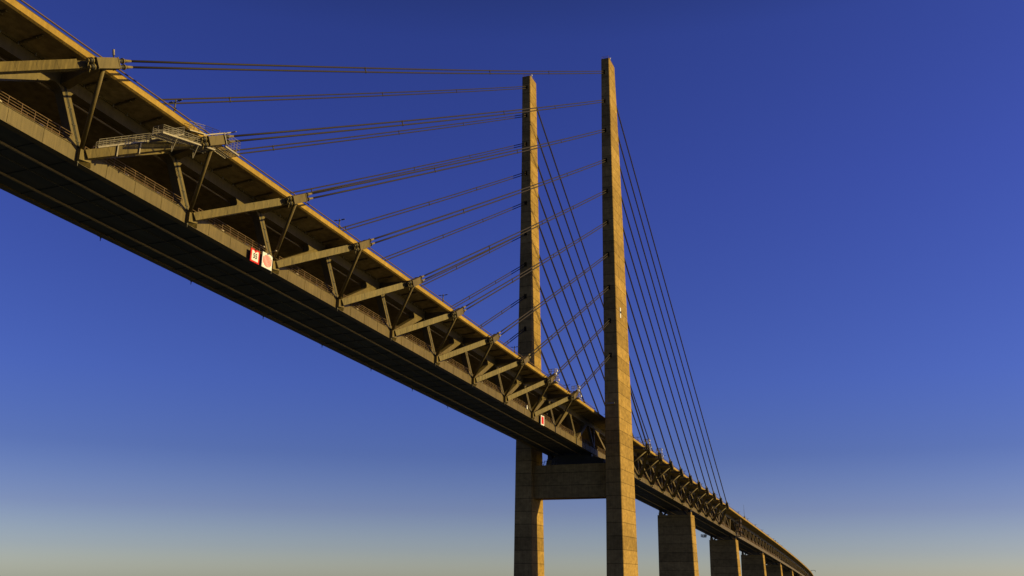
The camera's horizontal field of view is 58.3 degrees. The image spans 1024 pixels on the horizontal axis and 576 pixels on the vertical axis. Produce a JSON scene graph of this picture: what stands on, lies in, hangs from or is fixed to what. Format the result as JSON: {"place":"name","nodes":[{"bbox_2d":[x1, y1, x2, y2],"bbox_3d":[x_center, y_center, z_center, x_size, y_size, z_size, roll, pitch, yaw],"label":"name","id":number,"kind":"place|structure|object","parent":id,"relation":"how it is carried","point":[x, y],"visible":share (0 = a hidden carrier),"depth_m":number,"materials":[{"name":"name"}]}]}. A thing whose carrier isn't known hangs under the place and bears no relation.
{"place":"outdoors","nodes":[
{"label":"outdoors","id":0,"kind":"place"},
{"bbox_2d":[0,0,1023,575],"label":"sky","id":1,"kind":"structure","parent":0,"point":[832,191],"materials":[{"name":"blue"}]},
{"label":"water","id":2,"kind":"structure","parent":0,"visible":0},
{"bbox_2d":[514,56,637,575],"bbox_3d":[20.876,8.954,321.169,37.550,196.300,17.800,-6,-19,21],"label":"bridge pylon","id":3,"kind":"object","parent":2,"relation":"in","point":[610,478],"visible":0.91,"depth_m":305.60,"materials":[{"name":"concrete"}]},
{"bbox_2d":[157,86,526,104],"bbox_3d":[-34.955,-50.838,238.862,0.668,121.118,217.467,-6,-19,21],"label":"stay cable","id":4,"kind":"object","parent":3,"relation":"attached to","point":[229,98],"visible":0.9,"depth_m":210.35,"materials":[{"name":"metal"}]},
{"bbox_2d":[131,60,604,73],"bbox_3d":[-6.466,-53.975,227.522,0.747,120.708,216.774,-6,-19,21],"label":"stay cable","id":5,"kind":"object","parent":3,"relation":"attached to","point":[174,62],"visible":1,"depth_m":153.16,"materials":[{"name":"metal"}]},
{"bbox_2d":[234,114,526,154],"bbox_3d":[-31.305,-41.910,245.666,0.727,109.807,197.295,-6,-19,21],"label":"stay cable","id":6,"kind":"object","parent":3,"relation":"attached to","point":[273,146],"visible":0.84,"depth_m":228.43,"materials":[{"name":"metal"}]},
{"bbox_2d":[289,142,526,195],"bbox_3d":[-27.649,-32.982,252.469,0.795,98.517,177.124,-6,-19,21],"label":"stay cable","id":7,"kind":"object","parent":3,"relation":"attached to","point":[402,170],"visible":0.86,"depth_m":244.60,"materials":[{"name":"metal"}]},
{"bbox_2d":[234,99,604,141],"bbox_3d":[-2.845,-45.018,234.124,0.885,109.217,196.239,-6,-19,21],"label":"stay cable","id":8,"kind":"object","parent":3,"relation":"attached to","point":[253,139],"visible":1,"depth_m":173.60,"materials":[{"name":"metal"}]},
{"bbox_2d":[0,0,739,535],"bbox_3d":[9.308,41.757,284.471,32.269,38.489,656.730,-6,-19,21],"label":"bridge deck","id":9,"kind":"structure","parent":8,"relation":"hanging from","point":[208,220],"depth_m":149.59,"materials":[{"name":"concrete"}]},
{"bbox_2d":[95,121,240,158],"bbox_3d":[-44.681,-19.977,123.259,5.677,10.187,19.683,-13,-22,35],"label":"access platform","id":10,"kind":"structure","parent":9,"relation":"attached to","point":[173,138],"depth_m":122.29,"materials":[{"name":"metal"}]},
{"bbox_2d":[169,99,181,111],"bbox_3d":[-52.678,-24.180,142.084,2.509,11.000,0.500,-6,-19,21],"label":"street lamp","id":11,"kind":"object","parent":9,"relation":"on","point":[175,103],"visible":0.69,"depth_m":143.44,"materials":[{"name":"grey metal"}]},
{"bbox_2d":[249,246,264,264],"bbox_3d":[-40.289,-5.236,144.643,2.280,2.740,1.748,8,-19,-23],"label":"height sign","id":12,"kind":"object","parent":9,"relation":"attached to","point":[254,255],"visible":1,"depth_m":144.35,"materials":[{"name":"white metal"}]},
{"bbox_2d":[261,250,276,270],"bbox_3d":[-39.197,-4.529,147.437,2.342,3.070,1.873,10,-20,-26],"label":"channel sign","id":13,"kind":"object","parent":9,"relation":"attached to","point":[266,261],"visible":1,"depth_m":147.19,"materials":[{"name":"white metal"}]},
{"bbox_2d":[16,0,594,408],"bbox_3d":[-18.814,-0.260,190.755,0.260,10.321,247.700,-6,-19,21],"label":"guard rail","id":14,"kind":"object","parent":9,"relation":"on","point":[252,164],"visible":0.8,"depth_m":139.54,"materials":[{"name":"metal"}]},
{"bbox_2d":[540,414,545,425],"bbox_3d":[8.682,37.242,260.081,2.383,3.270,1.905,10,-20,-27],"label":"red sign","id":15,"kind":"object","parent":9,"relation":"attached to","point":[542,419],"visible":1,"depth_m":259.79,"materials":[{"name":"red metal"}]},
{"bbox_2d":[547,369,558,383],"bbox_3d":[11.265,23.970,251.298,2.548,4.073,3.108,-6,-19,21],"label":"inspection cage","id":16,"kind":"object","parent":9,"relation":"attached to","point":[556,372],"visible":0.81,"depth_m":250.59,"materials":[{"name":"metal"}]},
{"bbox_2d":[571,385,581,399],"bbox_3d":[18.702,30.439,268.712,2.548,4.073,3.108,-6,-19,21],"label":"inspection cage","id":17,"kind":"object","parent":9,"relation":"attached to","point":[579,396],"visible":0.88,"depth_m":267.87,"materials":[{"name":"metal"}]},
{"bbox_2d":[643,439,650,449],"bbox_3d":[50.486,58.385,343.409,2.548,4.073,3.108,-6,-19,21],"label":"inspection cage","id":18,"kind":"object","parent":9,"relation":"attached to","point":[648,440],"visible":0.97,"depth_m":342.82,"materials":[{"name":"metal"}]},
{"bbox_2d":[655,448,663,458],"bbox_3d":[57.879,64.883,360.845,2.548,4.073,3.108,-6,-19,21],"label":"inspection cage","id":19,"kind":"object","parent":9,"relation":"attached to","point":[656,453],"visible":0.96,"depth_m":360.12,"materials":[{"name":"metal"}]},
{"bbox_2d":[633,436,737,512],"bbox_3d":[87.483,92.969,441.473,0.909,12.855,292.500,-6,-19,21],"label":"guard rail","id":20,"kind":"object","parent":9,"relation":"on","point":[677,469],"visible":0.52,"depth_m":406.47,"materials":[{"name":"metal"}]},
{"bbox_2d":[340,171,526,230],"bbox_3d":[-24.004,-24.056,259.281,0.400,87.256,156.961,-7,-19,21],"label":"stay cable","id":21,"kind":"object","parent":3,"relation":"attached to","point":[428,204],"visible":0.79,"depth_m":258.01,"materials":[{"name":"metal"}]},
{"bbox_2d":[382,201,526,260],"bbox_3d":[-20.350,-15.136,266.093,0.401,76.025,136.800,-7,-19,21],"label":"stay cable","id":22,"kind":"object","parent":3,"relation":"attached to","point":[450,232],"visible":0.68,"depth_m":270.28,"materials":[{"name":"metal"}]},
{"bbox_2d":[312,129,605,198],"bbox_3d":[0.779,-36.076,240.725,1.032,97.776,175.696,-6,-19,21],"label":"stay cable","id":23,"kind":"object","parent":3,"relation":"attached to","point":[517,152],"visible":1,"depth_m":192.53,"materials":[{"name":"metal"}]},
{"bbox_2d":[419,233,526,286],"bbox_3d":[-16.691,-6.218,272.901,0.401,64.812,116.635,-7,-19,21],"label":"stay cable","id":24,"kind":"object","parent":3,"relation":"attached to","point":[467,261],"visible":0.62,"depth_m":279.50,"materials":[{"name":"metal"}]},
{"bbox_2d":[450,263,526,308],"bbox_3d":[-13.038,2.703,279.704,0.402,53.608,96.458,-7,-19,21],"label":"stay cable","id":25,"kind":"object","parent":3,"relation":"attached to","point":[488,287],"visible":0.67,"depth_m":293.56,"materials":[{"name":"metal"}]},
{"bbox_2d":[374,159,606,243],"bbox_3d":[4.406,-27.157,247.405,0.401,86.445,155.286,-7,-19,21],"label":"stay cable","id":26,"kind":"object","parent":3,"relation":"attached to","point":[463,209],"visible":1,"depth_m":210.50,"materials":[{"name":"metal"}]},
{"bbox_2d":[478,294,526,328],"bbox_3d":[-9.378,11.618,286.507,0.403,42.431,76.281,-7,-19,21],"label":"stay cable","id":27,"kind":"object","parent":3,"relation":"attached to","point":[503,312],"visible":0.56,"depth_m":303.02,"materials":[{"name":"metal"}]},
{"bbox_2d":[503,327,525,345],"bbox_3d":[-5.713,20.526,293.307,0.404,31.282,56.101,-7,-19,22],"label":"stay cable","id":28,"kind":"object","parent":3,"relation":"attached to","point":[515,337],"visible":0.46,"depth_m":310.65,"materials":[{"name":"metal"}]},
{"bbox_2d":[424,189,607,279],"bbox_3d":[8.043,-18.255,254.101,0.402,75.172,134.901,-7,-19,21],"label":"stay cable","id":29,"kind":"object","parent":3,"relation":"attached to","point":[508,237],"visible":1,"depth_m":226.35,"materials":[{"name":"metal"}]},
{"bbox_2d":[466,220,608,309],"bbox_3d":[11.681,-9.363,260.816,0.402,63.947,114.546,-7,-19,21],"label":"stay cable","id":30,"kind":"object","parent":3,"relation":"attached to","point":[532,267],"visible":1,"depth_m":241.46,"materials":[{"name":"metal"}]},
{"bbox_2d":[541,350,550,373],"bbox_3d":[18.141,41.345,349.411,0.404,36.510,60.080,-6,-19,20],"label":"stay cable","id":31,"kind":"object","parent":3,"relation":"attached to","point":[544,360],"visible":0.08,"depth_m":337.00,"materials":[{"name":"metal"}]},
{"bbox_2d":[500,252,608,334],"bbox_3d":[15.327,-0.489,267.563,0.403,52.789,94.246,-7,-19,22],"label":"stay cable","id":32,"kind":"object","parent":3,"relation":"attached to","point":[551,295],"visible":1,"depth_m":254.89,"materials":[{"name":"metal"}]},
{"bbox_2d":[540,317,569,391],"bbox_3d":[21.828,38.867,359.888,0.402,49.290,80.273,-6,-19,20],"label":"stay cable","id":33,"kind":"object","parent":3,"relation":"attached to","point":[553,352],"visible":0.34,"depth_m":347.65,"materials":[{"name":"metal"}]},
{"bbox_2d":[540,286,584,402],"bbox_3d":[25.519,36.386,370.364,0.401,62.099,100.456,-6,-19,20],"label":"stay cable","id":34,"kind":"object","parent":3,"relation":"attached to","point":[560,341],"visible":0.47,"depth_m":357.47,"materials":[{"name":"metal"}]},
{"bbox_2d":[539,254,599,413],"bbox_3d":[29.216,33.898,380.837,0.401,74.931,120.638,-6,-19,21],"label":"stay cable","id":35,"kind":"object","parent":3,"relation":"attached to","point":[568,332],"visible":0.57,"depth_m":367.45,"materials":[{"name":"metal"}]},
{"bbox_2d":[530,285,609,356],"bbox_3d":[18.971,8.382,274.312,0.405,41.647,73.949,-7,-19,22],"label":"stay cable","id":36,"kind":"object","parent":3,"relation":"attached to","point":[590,303],"visible":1,"depth_m":266.71,"materials":[{"name":"metal"}]},
{"bbox_2d":[538,194,604,380],"bbox_3d":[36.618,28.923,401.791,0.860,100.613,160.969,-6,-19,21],"label":"stay cable","id":37,"kind":"object","parent":3,"relation":"attached to","point":[569,283],"visible":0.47,"depth_m":375.73,"materials":[{"name":"metal"}]},
{"bbox_2d":[539,226,604,405],"bbox_3d":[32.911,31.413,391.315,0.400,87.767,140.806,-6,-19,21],"label":"stay cable","id":38,"kind":"object","parent":3,"relation":"attached to","point":[571,314],"visible":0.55,"depth_m":373.92,"materials":[{"name":"metal"}]},
{"bbox_2d":[557,319,610,374],"bbox_3d":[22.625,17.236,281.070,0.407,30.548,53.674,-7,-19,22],"label":"stay cable","id":39,"kind":"object","parent":3,"relation":"attached to","point":[584,347],"visible":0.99,"depth_m":280.22,"materials":[{"name":"metal"}]},
{"bbox_2d":[538,166,633,437],"bbox_3d":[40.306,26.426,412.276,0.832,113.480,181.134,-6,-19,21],"label":"stay cable","id":40,"kind":"object","parent":3,"relation":"attached to","point":[571,260],"visible":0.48,"depth_m":381.35,"materials":[{"name":"metal"}]},
{"bbox_2d":[537,135,642,442],"bbox_3d":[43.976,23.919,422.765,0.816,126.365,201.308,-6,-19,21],"label":"stay cable","id":41,"kind":"object","parent":3,"relation":"attached to","point":[578,257],"visible":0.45,"depth_m":388.98,"materials":[{"name":"metal"}]},
{"bbox_2d":[537,108,652,449],"bbox_3d":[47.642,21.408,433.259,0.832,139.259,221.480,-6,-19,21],"label":"stay cable","id":42,"kind":"object","parent":3,"relation":"attached to","point":[583,247],"visible":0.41,"depth_m":395.59,"materials":[{"name":"metal"}]},
{"bbox_2d":[578,353,611,390],"bbox_3d":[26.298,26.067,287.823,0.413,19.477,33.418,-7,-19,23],"label":"stay cable","id":43,"kind":"object","parent":3,"relation":"attached to","point":[594,372],"visible":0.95,"depth_m":286.57,"materials":[{"name":"metal"}]},
{"bbox_2d":[630,389,645,441],"bbox_3d":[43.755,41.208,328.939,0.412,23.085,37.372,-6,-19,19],"label":"stay cable","id":44,"kind":"object","parent":3,"relation":"attached to","point":[638,416],"visible":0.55,"depth_m":333.15,"materials":[{"name":"metal"}]},
{"bbox_2d":[629,356,657,449],"bbox_3d":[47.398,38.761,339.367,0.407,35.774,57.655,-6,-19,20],"label":"stay cable","id":45,"kind":"object","parent":3,"relation":"attached to","point":[643,402],"visible":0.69,"depth_m":342.25,"materials":[{"name":"metal"}]},
{"bbox_2d":[627,321,669,457],"bbox_3d":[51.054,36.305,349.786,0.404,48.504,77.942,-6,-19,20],"label":"stay cable","id":46,"kind":"object","parent":3,"relation":"attached to","point":[647,389],"visible":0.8,"depth_m":350.97,"materials":[{"name":"metal"}]},
{"bbox_2d":[626,291,679,466],"bbox_3d":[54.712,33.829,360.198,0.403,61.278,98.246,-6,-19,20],"label":"stay cable","id":47,"kind":"object","parent":3,"relation":"attached to","point":[652,376],"visible":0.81,"depth_m":360.00,"materials":[{"name":"metal"}]},
{"bbox_2d":[624,257,688,472],"bbox_3d":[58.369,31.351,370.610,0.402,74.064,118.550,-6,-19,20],"label":"stay cable","id":48,"kind":"object","parent":3,"relation":"attached to","point":[655,363],"visible":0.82,"depth_m":368.70,"materials":[{"name":"metal"}]},
{"bbox_2d":[623,228,697,479],"bbox_3d":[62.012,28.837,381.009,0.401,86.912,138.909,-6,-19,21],"label":"stay cable","id":49,"kind":"object","parent":3,"relation":"attached to","point":[658,349],"visible":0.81,"depth_m":377.00,"materials":[{"name":"metal"}]},
{"bbox_2d":[621,195,705,485],"bbox_3d":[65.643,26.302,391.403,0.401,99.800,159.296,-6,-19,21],"label":"stay cable","id":50,"kind":"object","parent":3,"relation":"attached to","point":[661,334],"visible":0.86,"depth_m":384.59,"materials":[{"name":"metal"}]},
{"bbox_2d":[620,167,712,490],"bbox_3d":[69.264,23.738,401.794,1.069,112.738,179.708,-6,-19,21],"label":"stay cable","id":51,"kind":"object","parent":3,"relation":"attached to","point":[664,322],"visible":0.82,"depth_m":393.17,"materials":[{"name":"metal"}]},
{"bbox_2d":[618,136,719,496],"bbox_3d":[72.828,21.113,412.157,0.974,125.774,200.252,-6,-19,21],"label":"stay cable","id":52,"kind":"object","parent":3,"relation":"attached to","point":[666,307],"visible":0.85,"depth_m":399.75,"materials":[{"name":"metal"}]},
{"bbox_2d":[616,105,725,499],"bbox_3d":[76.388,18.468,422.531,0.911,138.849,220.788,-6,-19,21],"label":"stay cable","id":53,"kind":"object","parent":3,"relation":"attached to","point":[668,293],"visible":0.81,"depth_m":407.27,"materials":[{"name":"metal"}]},
{"bbox_2d":[658,509,698,575],"bbox_3d":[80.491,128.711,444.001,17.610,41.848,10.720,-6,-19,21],"label":"bridge pier","id":54,"kind":"structure","parent":2,"relation":"in","point":[677,548],"depth_m":440.83,"materials":[{"name":"concrete"}]},
{"bbox_2d":[709,536,740,575],"bbox_3d":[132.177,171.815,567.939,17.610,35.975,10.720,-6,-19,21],"label":"bridge pier","id":55,"kind":"structure","parent":2,"relation":"in","point":[724,558],"depth_m":564.98,"materials":[{"name":"concrete"}]},
{"bbox_2d":[713,515,766,551],"bbox_3d":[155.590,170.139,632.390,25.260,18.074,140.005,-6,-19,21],"label":"approach span","id":56,"kind":"object","parent":55,"relation":"on","point":[749,529],"visible":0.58,"depth_m":627.19,"materials":[{"name":"concrete"}]},
{"bbox_2d":[735,518,742,536],"bbox_3d":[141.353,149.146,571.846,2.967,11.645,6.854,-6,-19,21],"label":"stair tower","id":57,"kind":"structure","parent":56,"relation":"attached to","point":[739,526],"depth_m":570.48,"materials":[{"name":"metal"}]},
{"bbox_2d":[741,551,766,575],"bbox_3d":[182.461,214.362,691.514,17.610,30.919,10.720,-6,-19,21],"label":"bridge pier","id":58,"kind":"structure","parent":2,"relation":"in","point":[753,565],"depth_m":688.78,"materials":[{"name":"concrete"}]},
{"bbox_2d":[743,535,783,561],"bbox_3d":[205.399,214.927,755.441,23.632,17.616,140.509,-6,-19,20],"label":"approach span","id":59,"kind":"object","parent":58,"relation":"on","point":[768,543],"visible":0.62,"depth_m":741.76,"materials":[{"name":"concrete"}]},
{"bbox_2d":[765,562,782,575],"bbox_3d":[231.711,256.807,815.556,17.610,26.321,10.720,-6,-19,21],"label":"bridge pier","id":60,"kind":"structure","parent":2,"relation":"in","point":[773,570],"depth_m":812.38,"materials":[{"name":"concrete"}]},
{"bbox_2d":[764,548,794,568],"bbox_3d":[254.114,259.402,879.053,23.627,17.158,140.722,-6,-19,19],"label":"approach span","id":61,"kind":"object","parent":60,"relation":"on","point":[785,555],"visible":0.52,"depth_m":864.43,"materials":[{"name":"concrete"}]},
{"bbox_2d":[782,569,793,575],"bbox_3d":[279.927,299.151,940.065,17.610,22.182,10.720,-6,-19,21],"label":"bridge pier","id":62,"kind":"structure","parent":2,"relation":"in","point":[789,573],"depth_m":936.54,"materials":[{"name":"concrete"}]},
{"bbox_2d":[782,557,801,573],"bbox_3d":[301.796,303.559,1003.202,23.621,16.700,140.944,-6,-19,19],"label":"approach span","id":63,"kind":"object","parent":62,"relation":"on","point":[795,561],"visible":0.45,"depth_m":992.56,"materials":[{"name":"concrete"}]},
{"bbox_3d":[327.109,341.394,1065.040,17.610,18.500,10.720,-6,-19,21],"label":"bridge pier","id":64,"kind":"object","parent":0,"visible":0},
{"bbox_2d":[792,563,807,575],"bbox_3d":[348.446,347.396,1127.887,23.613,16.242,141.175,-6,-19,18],"label":"approach span","id":65,"kind":"object","parent":64,"relation":"on","point":[802,566],"visible":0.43,"depth_m":1109.11,"materials":[{"name":"concrete"}]},
{"bbox_3d":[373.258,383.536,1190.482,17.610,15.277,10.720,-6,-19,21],"label":"bridge pier","id":66,"kind":"object","parent":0,"visible":0},
{"bbox_2d":[804,569,810,575],"bbox_3d":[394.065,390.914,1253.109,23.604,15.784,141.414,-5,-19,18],"label":"approach span","id":67,"kind":"object","parent":66,"relation":"on","point":[806,571],"visible":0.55,"depth_m":1241.80,"materials":[{"name":"concrete"}]}
]}

